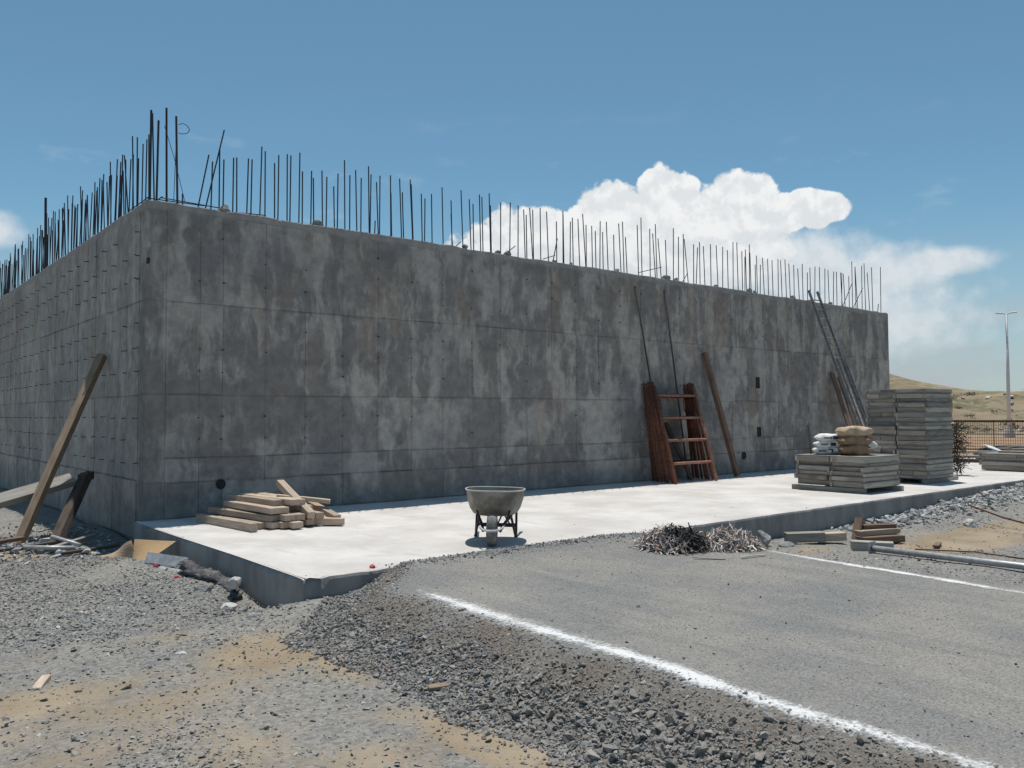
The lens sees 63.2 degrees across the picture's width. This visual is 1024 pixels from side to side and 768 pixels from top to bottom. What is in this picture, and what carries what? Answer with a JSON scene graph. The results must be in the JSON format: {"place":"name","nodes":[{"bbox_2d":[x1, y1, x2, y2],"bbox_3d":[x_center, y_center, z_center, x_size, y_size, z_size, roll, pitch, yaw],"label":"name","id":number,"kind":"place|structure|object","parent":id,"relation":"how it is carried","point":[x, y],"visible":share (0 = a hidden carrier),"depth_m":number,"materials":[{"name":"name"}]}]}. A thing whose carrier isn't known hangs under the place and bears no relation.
{"place":"outdoors","nodes":[
{"label":"outdoors","id":0,"kind":"place"},
{"bbox_2d":[0,431,1023,767],"bbox_3d":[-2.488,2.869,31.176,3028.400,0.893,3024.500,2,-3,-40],"label":"ground","id":1,"kind":"structure","parent":0,"point":[754,617],"depth_m":6.05,"materials":[{"name":"gravel"}]},
{"bbox_2d":[0,473,75,508],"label":"beam","id":2,"kind":"structure","parent":1,"relation":"on","point":[25,493],"depth_m":12.96,"materials":[{"name":"wood"}]},
{"bbox_2d":[22,545,73,550],"bbox_3d":[-6.480,2.293,11.636,0.647,0.099,0.068,0,-2,-12],"label":"pipe piece","id":3,"kind":"object","parent":1,"relation":"on","point":[45,547],"visible":1,"depth_m":11.61,"materials":[{"name":"metal"}]},
{"bbox_2d":[15,353,106,542],"bbox_3d":[-7.234,0.960,13.407,0.143,3.564,0.137,1,-35,6],"label":"post","id":4,"kind":"object","parent":1,"relation":"on","point":[49,473],"visible":0.87,"depth_m":13.28,"materials":[{"name":"wood"}]},
{"bbox_2d":[0,523,123,564],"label":"site rubble","id":5,"kind":"object","parent":1,"relation":"on","point":[83,528],"visible":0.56,"depth_m":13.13,"materials":[{"name":"stone"}]},
{"bbox_2d":[37,534,95,553],"bbox_3d":[-6.443,2.315,12.057,0.093,0.065,1.040,-1,2,14],"label":"scrap board","id":6,"kind":"object","parent":1,"relation":"on","point":[80,539],"visible":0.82,"depth_m":12.19,"materials":[{"name":"wood"}]},
{"bbox_2d":[49,471,92,540],"bbox_3d":[-7.018,1.988,13.242,0.165,0.145,1.829,-17,32,-1],"label":"prop","id":7,"kind":"object","parent":1,"relation":"on","point":[70,510],"visible":0.76,"depth_m":13.19,"materials":[{"name":"wood"}]},
{"bbox_2d":[97,540,133,557],"bbox_3d":[-5.234,2.225,11.147,0.627,0.263,0.154,-1,-2,12],"label":"crumpled card","id":8,"kind":"object","parent":1,"relation":"on","point":[126,549],"visible":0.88,"depth_m":11.12,"materials":[{"name":"cardboard"}]},
{"bbox_2d":[132,539,176,559],"bbox_3d":[-4.791,2.192,10.913,0.718,0.258,0.315,-1,-2,22],"label":"plywood piece","id":9,"kind":"object","parent":1,"relation":"on","point":[142,548],"visible":0.85,"depth_m":10.98,"materials":[{"name":"wood"}]},
{"bbox_2d":[144,552,188,566],"bbox_3d":[-4.350,2.212,10.464,0.804,0.127,0.090,-1,-2,30],"label":"metal tray","id":10,"kind":"object","parent":1,"relation":"on","point":[161,559],"visible":0.88,"depth_m":10.48,"materials":[{"name":"metal"}]},
{"bbox_2d":[177,559,242,599],"bbox_3d":[-3.446,2.222,9.535,0.362,0.209,1.752,2,-3,-45],"label":"plastic film","id":11,"kind":"object","parent":1,"relation":"on","point":[191,568],"visible":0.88,"depth_m":9.53,"materials":[{"name":"plastic"}]},
{"bbox_2d":[0,534,555,767],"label":"loose gravel","id":12,"kind":"structure","parent":1,"relation":"on","point":[156,642],"depth_m":7.49,"materials":[{"name":"gravel"}]},
{"bbox_2d":[0,108,889,542],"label":"concrete tank","id":13,"kind":"object","parent":1,"relation":"on","point":[246,352],"visible":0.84,"depth_m":16.10,"materials":[{"name":"concrete"}]},
{"bbox_2d":[379,530,648,578],"bbox_3d":[0.527,2.061,10.093,4.930,0.320,0.735,2,-3,-40],"label":"pad grit","id":14,"kind":"object","parent":1,"relation":"on","point":[505,550],"visible":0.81,"depth_m":9.67,"materials":[{"name":"gravel"}]},
{"bbox_2d":[134,458,1023,608],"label":"pavement slab","id":15,"kind":"structure","parent":1,"relation":"on","point":[271,568],"depth_m":12.64,"materials":[{"name":"concrete"}]},
{"bbox_2d":[196,513,257,531],"bbox_3d":[-4.144,2.003,12.034,1.684,0.125,0.103,-2,-3,44],"label":"lumber","id":16,"kind":"object","parent":15,"relation":"on","point":[242,525],"visible":1,"depth_m":11.91,"materials":[{"name":"wood"}]},
{"bbox_2d":[245,518,278,528],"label":"lumber","id":17,"kind":"object","parent":15,"relation":"on","point":[272,525],"visible":0.36,"depth_m":11.72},
{"bbox_2d":[208,507,278,521],"bbox_3d":[-3.982,1.915,12.268,1.616,0.093,0.139,-2,-3,38],"label":"lumber","id":18,"kind":"object","parent":17,"relation":"on","point":[245,514],"visible":0.98,"depth_m":12.14,"materials":[{"name":"wood"}]},
{"bbox_2d":[276,520,288,528],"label":"lumber","id":19,"kind":"object","parent":15,"relation":"on","point":[283,524],"visible":0.26,"depth_m":11.71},
{"bbox_2d":[278,513,295,520],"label":"lumber","id":20,"kind":"object","parent":19,"relation":"on","point":[287,517],"visible":0.32,"depth_m":11.77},
{"bbox_2d":[223,507,277,514],"bbox_3d":[-3.825,1.907,12.307,1.364,0.091,0.146,-1,-2,38],"label":"lumber","id":21,"kind":"object","parent":20,"relation":"on","point":[240,509],"visible":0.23,"depth_m":12.45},
{"bbox_2d":[224,500,280,513],"bbox_3d":[-3.845,1.809,12.257,0.164,0.092,1.446,2,-2,-44],"label":"lumber","id":22,"kind":"object","parent":21,"relation":"on","point":[262,508],"visible":1,"depth_m":12.10,"materials":[{"name":"wood"}]},
{"bbox_2d":[275,505,288,513],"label":"lumber","id":23,"kind":"object","parent":20,"relation":"on","point":[284,509],"visible":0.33,"depth_m":11.87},
{"bbox_2d":[227,494,282,505],"bbox_3d":[-3.876,1.736,12.488,1.379,0.092,0.160,-2,-3,44],"label":"lumber","id":24,"kind":"object","parent":23,"relation":"on","point":[260,500],"visible":1,"depth_m":12.34,"materials":[{"name":"wood"}]},
{"bbox_2d":[287,520,302,528],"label":"lumber","id":25,"kind":"object","parent":15,"relation":"on","point":[295,524],"visible":0.25,"depth_m":11.70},
{"bbox_2d":[289,511,304,519],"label":"lumber","id":26,"kind":"object","parent":25,"relation":"on","point":[300,516],"visible":0.28,"depth_m":11.88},
{"bbox_2d":[282,505,295,510],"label":"lumber","id":27,"kind":"object","parent":26,"relation":"on","point":[291,508],"visible":0.11,"depth_m":12.20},
{"bbox_2d":[239,493,299,505],"bbox_3d":[-3.648,1.724,12.475,1.369,0.089,0.150,-1,-2,40],"label":"lumber","id":28,"kind":"object","parent":27,"relation":"on","point":[291,501],"visible":0.61,"depth_m":12.16,"materials":[{"name":"wood"}]},
{"bbox_2d":[298,518,313,525],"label":"lumber","id":29,"kind":"object","parent":15,"relation":"on","point":[306,521],"visible":0.21,"depth_m":11.99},
{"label":"lumber","id":30,"kind":"object","parent":29,"relation":"on","visible":0},
{"bbox_2d":[276,480,314,518],"bbox_3d":[-3.238,1.710,12.421,0.115,0.104,1.267,1,15,-37],"label":"lumber","id":31,"kind":"object","parent":30,"relation":"on","point":[284,487],"visible":0.85,"depth_m":12.42,"materials":[{"name":"wood"}]},
{"bbox_2d":[314,517,344,525],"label":"lumber","id":32,"kind":"object","parent":15,"relation":"on","point":[330,521],"visible":0.68,"depth_m":12.07,"materials":[{"name":"wood"}]},
{"bbox_2d":[465,486,525,545],"bbox_3d":[-0.217,1.661,10.749,0.778,0.669,1.672,1,-2,2],"label":"wheelbarrow","id":33,"kind":"object","parent":15,"relation":"on","point":[491,503],"visible":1,"depth_m":10.30,"materials":[{"name":"metal"}]},
{"bbox_2d":[643,383,694,480],"bbox_3d":[3.841,1.153,20.319,1.552,2.334,0.293,1,-3,-38],"label":"scaffold frame","id":34,"kind":"object","parent":15,"relation":"on","point":[651,461],"visible":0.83,"depth_m":19.95,"materials":[{"name":"metal"}]},
{"bbox_2d":[645,384,696,480],"bbox_3d":[3.882,1.164,20.272,1.523,2.312,0.404,2,-3,-40],"label":"scaffold frame","id":35,"kind":"object","parent":15,"relation":"on","point":[695,471],"visible":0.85,"depth_m":20.20,"materials":[{"name":"metal"}]},
{"bbox_2d":[646,383,699,481],"bbox_3d":[3.910,1.154,20.214,1.579,2.329,0.483,2,-3,-40],"label":"scaffold frame","id":36,"kind":"object","parent":15,"relation":"on","point":[655,454],"visible":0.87,"depth_m":19.92,"materials":[{"name":"metal"}]},
{"bbox_2d":[647,383,702,481],"bbox_3d":[3.955,1.144,20.158,1.616,2.347,0.575,2,-3,-40],"label":"scaffold frame","id":37,"kind":"object","parent":15,"relation":"on","point":[658,456],"visible":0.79,"depth_m":19.86,"materials":[{"name":"wood"}]},
{"bbox_2d":[664,291,688,478],"bbox_3d":[4.048,0.007,20.496,0.560,4.654,0.040,-1,-2,8],"label":"steel rod","id":38,"kind":"object","parent":15,"relation":"on","point":[675,374],"visible":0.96,"depth_m":20.50,"materials":[{"name":"metal"}]},
{"bbox_2d":[648,382,706,481],"bbox_3d":[4.000,1.135,20.101,1.618,2.362,0.668,2,-3,-40],"label":"scaffold frame","id":39,"kind":"object","parent":15,"relation":"on","point":[703,466],"visible":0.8,"depth_m":19.88,"materials":[{"name":"wood"}]},
{"bbox_2d":[664,421,693,479],"bbox_3d":[4.058,1.625,20.270,0.133,1.524,0.056,-16,-12,-43],"label":"plank","id":40,"kind":"object","parent":15,"relation":"on","point":[678,451],"visible":0.88,"depth_m":20.24,"materials":[{"name":"wood"}]},
{"bbox_2d":[649,381,709,482],"bbox_3d":[4.031,1.124,20.033,1.690,2.381,0.760,2,-3,-40],"label":"scaffold frame","id":41,"kind":"object","parent":15,"relation":"on","point":[662,449],"visible":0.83,"depth_m":19.84,"materials":[{"name":"wood"}]},
{"bbox_2d":[652,383,713,482],"bbox_3d":[4.090,1.129,19.961,1.732,2.367,0.878,2,-3,-40],"label":"scaffold frame","id":42,"kind":"object","parent":15,"relation":"on","point":[709,464],"visible":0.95,"depth_m":19.83,"materials":[{"name":"wood"}]},
{"bbox_2d":[652,382,717,483],"bbox_3d":[4.133,1.133,19.880,1.824,2.367,0.996,2,-3,-40],"label":"ladder","id":43,"kind":"object","parent":15,"relation":"on","point":[700,417],"visible":1,"depth_m":19.85,"materials":[{"name":"wood"}]},
{"bbox_2d":[701,352,739,476],"bbox_3d":[5.356,0.767,21.355,0.133,3.267,0.115,-11,-5,-41],"label":"post","id":44,"kind":"object","parent":15,"relation":"on","point":[721,415],"visible":1,"depth_m":21.31,"materials":[{"name":"wood"}]},
{"bbox_2d":[792,484,866,493],"bbox_3d":[6.523,2.160,17.172,0.115,0.104,1.599,2,-3,-40],"label":"skid","id":45,"kind":"object","parent":15,"relation":"on","point":[831,488],"visible":1,"depth_m":17.09,"materials":[{"name":"wood"}]},
{"bbox_2d":[798,478,829,485],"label":"form panel","id":46,"kind":"object","parent":45,"relation":"on","point":[813,481],"visible":0.42,"depth_m":17.50,"materials":[{"name":"grey wood"}]},
{"bbox_2d":[794,473,828,479],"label":"form panel","id":47,"kind":"object","parent":46,"relation":"on","point":[813,476],"visible":0.38,"depth_m":17.43,"materials":[{"name":"grey wood"}]},
{"bbox_2d":[796,470,829,474],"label":"form panel","id":48,"kind":"object","parent":47,"relation":"on","point":[812,472],"visible":0.43,"depth_m":17.45,"materials":[{"name":"grey wood"}]},
{"bbox_2d":[796,464,826,470],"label":"form panel","id":49,"kind":"object","parent":48,"relation":"on","point":[811,467],"visible":0.34,"depth_m":17.47,"materials":[{"name":"grey wood"}]},
{"bbox_2d":[797,460,831,465],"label":"form panel","id":50,"kind":"object","parent":49,"relation":"on","point":[815,463],"visible":0.32,"depth_m":17.50,"materials":[{"name":"grey wood"}]},
{"bbox_2d":[795,453,844,461],"bbox_3d":[6.785,1.566,17.863,1.352,0.128,0.771,2,-3,-40],"label":"form panel","id":51,"kind":"object","parent":50,"relation":"on","point":[812,457],"visible":0.52,"depth_m":17.47,"materials":[{"name":"grey wood"}]},
{"bbox_2d":[829,479,900,488],"bbox_3d":[7.316,2.045,17.236,1.397,0.123,0.795,1,-3,-39],"label":"form panel","id":52,"kind":"object","parent":45,"relation":"on","point":[867,485],"visible":0.7,"depth_m":16.87,"materials":[{"name":"grey wood"}]},
{"bbox_2d":[829,474,898,481],"bbox_3d":[7.300,1.931,17.247,1.374,0.098,0.786,1,-3,-38],"label":"form panel","id":53,"kind":"object","parent":52,"relation":"on","point":[861,479],"visible":0.76,"depth_m":16.87,"materials":[{"name":"grey wood"}]},
{"bbox_2d":[830,471,897,476],"bbox_3d":[7.285,1.844,17.242,1.308,0.073,0.782,1,-3,-38],"label":"form panel","id":54,"kind":"object","parent":53,"relation":"on","point":[866,474],"visible":0.66,"depth_m":16.88,"materials":[{"name":"grey wood"}]},
{"bbox_2d":[827,465,897,473],"bbox_3d":[7.280,1.748,17.259,1.431,0.113,0.779,1,-3,-38],"label":"form panel","id":55,"kind":"object","parent":54,"relation":"on","point":[862,470],"visible":0.8,"depth_m":16.90,"materials":[{"name":"grey wood"}]},
{"bbox_2d":[832,461,900,467],"bbox_3d":[7.359,1.647,17.263,1.402,0.083,0.774,2,-3,-41],"label":"form panel","id":56,"kind":"object","parent":55,"relation":"on","point":[870,465],"visible":0.72,"depth_m":16.88,"materials":[{"name":"grey wood"}]},
{"bbox_2d":[830,454,898,462],"bbox_3d":[7.312,1.540,17.237,1.416,0.127,0.769,2,-3,-40],"label":"form panel","id":57,"kind":"object","parent":56,"relation":"on","point":[871,458],"visible":0.92,"depth_m":16.88,"materials":[{"name":"grey wood"}]},
{"bbox_2d":[838,445,872,455],"bbox_3d":[7.118,1.363,17.277,0.643,0.248,0.536,-1,-2,8],"label":"cement bag","id":58,"kind":"object","parent":57,"relation":"on","point":[858,450],"visible":0.91,"depth_m":17.06,"materials":[{"name":"paper"}]},
{"bbox_2d":[836,436,873,445],"bbox_3d":[7.128,1.177,17.320,0.644,0.247,0.536,0,-2,2],"label":"cement bag","id":59,"kind":"object","parent":58,"relation":"on","point":[853,440],"visible":0.79,"depth_m":17.10,"materials":[{"name":"paper"}]},
{"bbox_2d":[835,426,873,436],"bbox_3d":[7.138,0.991,17.364,0.644,0.247,0.536,0,-2,-4],"label":"cement bag","id":60,"kind":"object","parent":59,"relation":"on","point":[855,431],"visible":0.95,"depth_m":17.14,"materials":[{"name":"paper"}]},
{"bbox_2d":[808,290,866,425],"bbox_3d":[9.526,-0.194,23.753,0.475,5.277,2.402,1,-2,-28],"label":"ladder","id":61,"kind":"object","parent":15,"relation":"on","point":[854,389],"visible":0.69,"depth_m":23.81,"materials":[{"name":"metal"}]},
{"bbox_2d":[830,372,850,425],"bbox_3d":[9.930,1.040,24.689,0.206,3.184,0.059,15,-35,-33],"label":"plank","id":62,"kind":"object","parent":15,"relation":"on","point":[840,399],"visible":0.53,"depth_m":24.96,"materials":[{"name":"wood"}]},
{"bbox_2d":[868,485,903,490],"bbox_3d":[7.521,2.179,17.816,0.117,0.107,1.689,2,-3,-40],"label":"skid","id":63,"kind":"object","parent":15,"relation":"on","point":[897,488],"visible":0.38,"depth_m":17.29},
{"bbox_2d":[921,475,957,483],"bbox_3d":[10.001,2.230,19.423,1.845,0.095,0.106,2,-3,-41],"label":"skid","id":64,"kind":"object","parent":15,"relation":"on","point":[923,481],"visible":0.79,"depth_m":19.27,"materials":[{"name":"wood"}]},
{"bbox_2d":[899,474,953,479],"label":"form panel","id":65,"kind":"object","parent":64,"relation":"on","point":[925,477],"visible":0.71,"depth_m":19.02,"materials":[{"name":"grey wood"}]},
{"bbox_2d":[898,469,953,476],"bbox_3d":[9.640,2.052,19.379,1.303,0.104,0.712,2,-3,-39],"label":"form panel","id":66,"kind":"object","parent":65,"relation":"on","point":[928,474],"visible":0.72,"depth_m":19.00,"materials":[{"name":"grey wood"}]},
{"bbox_2d":[898,466,952,471],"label":"form panel","id":67,"kind":"object","parent":66,"relation":"on","point":[925,469],"visible":0.56,"depth_m":19.00,"materials":[{"name":"grey wood"}]},
{"bbox_2d":[898,462,953,467],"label":"form panel","id":68,"kind":"object","parent":67,"relation":"on","point":[926,465],"visible":0.8,"depth_m":19.01,"materials":[{"name":"grey wood"}]},
{"bbox_2d":[899,458,952,463],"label":"form panel","id":69,"kind":"object","parent":68,"relation":"on","point":[928,461],"visible":0.77,"depth_m":19.00,"materials":[{"name":"grey wood"}]},
{"bbox_2d":[897,454,951,459],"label":"form panel","id":70,"kind":"object","parent":69,"relation":"on","point":[903,456],"visible":0.7,"depth_m":19.03,"materials":[{"name":"grey wood"}]},
{"bbox_2d":[896,448,951,454],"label":"form panel","id":71,"kind":"object","parent":70,"relation":"on","point":[923,452],"visible":0.9,"depth_m":19.04,"materials":[{"name":"grey wood"}]},
{"bbox_2d":[897,444,953,449],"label":"form panel","id":72,"kind":"object","parent":71,"relation":"on","point":[917,447],"visible":0.83,"depth_m":19.05,"materials":[{"name":"grey wood"}]},
{"bbox_2d":[897,440,953,445],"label":"form panel","id":73,"kind":"object","parent":72,"relation":"on","point":[926,443],"visible":0.84,"depth_m":19.05,"materials":[{"name":"grey wood"}]},
{"bbox_2d":[896,435,952,440],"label":"form panel","id":74,"kind":"object","parent":73,"relation":"on","point":[923,438],"visible":0.91,"depth_m":19.08,"materials":[{"name":"grey wood"}]},
{"bbox_2d":[896,430,952,435],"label":"form panel","id":75,"kind":"object","parent":74,"relation":"on","point":[925,432],"visible":0.98,"depth_m":19.02,"materials":[{"name":"grey wood"}]},
{"bbox_2d":[897,426,952,429],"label":"form panel","id":76,"kind":"object","parent":75,"relation":"on","point":[924,427],"visible":0.86,"depth_m":19.04,"materials":[{"name":"grey wood"}]},
{"bbox_2d":[896,422,950,425],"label":"form panel","id":77,"kind":"object","parent":76,"relation":"on","point":[923,423],"visible":0.98,"depth_m":19.06,"materials":[{"name":"grey wood"}]},
{"bbox_2d":[896,417,952,421],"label":"form panel","id":78,"kind":"object","parent":77,"relation":"on","point":[924,419],"visible":1,"depth_m":19.08,"materials":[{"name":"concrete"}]},
{"bbox_2d":[895,412,951,416],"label":"form panel","id":79,"kind":"object","parent":78,"relation":"on","point":[923,414],"visible":0.92,"depth_m":19.08,"materials":[{"name":"grey wood"}]},
{"bbox_2d":[897,407,952,411],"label":"form panel","id":80,"kind":"object","parent":79,"relation":"on","point":[924,409],"visible":0.93,"depth_m":19.08,"materials":[{"name":"grey wood"}]},
{"bbox_2d":[895,402,952,406],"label":"form panel","id":81,"kind":"object","parent":80,"relation":"on","point":[923,404],"visible":0.99,"depth_m":19.05,"materials":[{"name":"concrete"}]},
{"bbox_2d":[897,398,951,401],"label":"form panel","id":82,"kind":"object","parent":81,"relation":"on","point":[924,399],"visible":0.98,"depth_m":19.10,"materials":[{"name":"grey wood"}]},
{"bbox_2d":[894,393,950,397],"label":"form panel","id":83,"kind":"object","parent":82,"relation":"on","point":[922,395],"visible":0.84,"depth_m":19.08,"materials":[{"name":"grey wood"}]},
{"bbox_2d":[895,388,951,392],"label":"form panel","id":84,"kind":"object","parent":83,"relation":"on","point":[924,390],"visible":0.92,"depth_m":19.05,"materials":[{"name":"grey wood"}]},
{"bbox_2d":[952,420,975,474],"bbox_3d":[11.457,1.682,21.445,0.916,1.495,0.902,2,-3,-40],"label":"brush bundle","id":85,"kind":"object","parent":15,"relation":"on","point":[956,459],"visible":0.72,"depth_m":21.39,"materials":[{"name":"plant"}]},
{"bbox_2d":[981,465,1023,470],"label":"form panel","id":86,"kind":"object","parent":15,"relation":"on","point":[999,467],"visible":0.7,"depth_m":22.87,"materials":[{"name":"grey wood"}]},
{"bbox_2d":[979,460,1023,465],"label":"form panel","id":87,"kind":"object","parent":86,"relation":"on","point":[1000,463],"visible":0.69,"depth_m":22.89,"materials":[{"name":"grey wood"}]},
{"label":"lumber","id":88,"kind":"object","parent":15,"relation":"on","visible":0},
{"bbox_2d":[305,501,340,517],"bbox_3d":[-2.917,1.881,12.601,0.961,0.085,0.123,15,9,42],"label":"lumber","id":89,"kind":"object","parent":88,"relation":"on","point":[316,506],"visible":0.54,"depth_m":12.46,"materials":[{"name":"wood"}]},
{"bbox_2d":[244,561,997,767],"bbox_3d":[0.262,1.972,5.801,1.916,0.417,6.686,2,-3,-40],"label":"bank gravel","id":90,"kind":"structure","parent":1,"relation":"on","point":[342,599],"depth_m":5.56,"materials":[{"name":"gravel"}]},
{"bbox_2d":[630,522,712,555],"bbox_3d":[2.052,1.918,10.398,1.288,0.386,0.966,2,-3,-40],"label":"strap heap","id":91,"kind":"object","parent":1,"relation":"on","point":[656,539],"visible":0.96,"depth_m":10.17,"materials":[{"name":"metal"}]},
{"bbox_2d":[383,533,1023,767],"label":"pad grit","id":92,"kind":"object","parent":1,"relation":"on","point":[780,631],"visible":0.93,"depth_m":6.71,"materials":[{"name":"gravel"}]},
{"bbox_2d":[419,590,995,767],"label":"chalk line","id":93,"kind":"object","parent":1,"relation":"on","point":[701,680],"visible":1,"depth_m":5.03,"materials":[{"name":"white"}]},
{"bbox_2d":[702,523,775,552],"bbox_3d":[2.810,2.062,10.641,1.365,0.565,1.021,2,-3,-40],"label":"strap heap","id":94,"kind":"object","parent":1,"relation":"on","point":[729,539],"visible":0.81,"depth_m":10.34,"materials":[{"name":"metal"}]},
{"bbox_2d":[784,531,825,542],"bbox_3d":[4.475,2.340,12.728,0.570,0.149,0.204,-1,-2,2],"label":"block","id":95,"kind":"object","parent":1,"relation":"on","point":[805,536],"depth_m":12.63,"materials":[{"name":"concrete"}]},
{"bbox_2d":[850,539,893,550],"bbox_3d":[5.181,2.336,11.977,0.573,0.146,0.187,-1,-2,18],"label":"block","id":96,"kind":"object","parent":1,"relation":"on","point":[859,545],"depth_m":11.94,"materials":[{"name":"concrete"}]},
{"bbox_2d":[855,534,904,542],"bbox_3d":[5.628,2.368,12.719,0.744,0.106,0.227,0,-2,-15],"label":"scrap board","id":97,"kind":"object","parent":1,"relation":"on","point":[894,538],"visible":0.73,"depth_m":12.64,"materials":[{"name":"wood"}]},
{"bbox_2d":[853,528,899,536],"bbox_3d":[5.620,2.277,12.833,0.724,0.086,0.186,0,-2,-17],"label":"scrap board","id":98,"kind":"object","parent":97,"relation":"on","point":[870,532],"visible":0.95,"depth_m":12.75,"materials":[{"name":"wood"}]},
{"bbox_2d":[771,551,1022,592],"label":"chalk line","id":99,"kind":"object","parent":1,"relation":"on","point":[908,573],"visible":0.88,"depth_m":8.83,"materials":[{"name":"white"}]},
{"bbox_2d":[831,483,1023,531],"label":"rubble bank","id":100,"kind":"structure","parent":1,"relation":"on","point":[928,511],"depth_m":16.44,"materials":[{"name":"stone"}]},
{"bbox_2d":[868,541,1023,569],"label":"steel pipe","id":101,"kind":"object","parent":1,"relation":"on","point":[873,547],"visible":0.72,"depth_m":10.99,"materials":[{"name":"metal"}]},
{"bbox_2d":[951,420,1023,450],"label":"fence","id":102,"kind":"object","parent":1,"relation":"on","point":[993,434],"visible":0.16,"depth_m":40.65,"materials":[{"name":"metal"}]},
{"bbox_2d":[995,311,1016,436],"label":"street lamp","id":103,"kind":"object","parent":1,"relation":"on","point":[1007,379],"visible":0.9,"depth_m":56.62,"materials":[{"name":"metal"}]},
{"bbox_2d":[0,0,1023,391],"label":"sky","id":104,"kind":"structure","parent":0,"point":[829,135],"materials":[{"name":"blue"}]},
{"bbox_2d":[771,489,1023,584],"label":"gravel","id":105,"kind":"structure","parent":0,"point":[921,545],"depth_m":11.81,"materials":[{"name":"gravel"}]},
{"bbox_2d":[889,373,988,392],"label":"hill","id":106,"kind":"structure","parent":0,"point":[897,382],"depth_m":275.76,"materials":[{"name":"sand"}]},
{"bbox_2d":[948,391,1023,432],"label":"embankment","id":107,"kind":"structure","parent":0,"point":[997,401],"depth_m":85.52,"materials":[{"name":"sand"}]},
{"bbox_2d":[951,391,1023,432],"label":"scrub","id":108,"kind":"object","parent":107,"relation":"on","point":[968,394],"visible":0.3,"depth_m":79.90,"materials":[{"name":"plant"}]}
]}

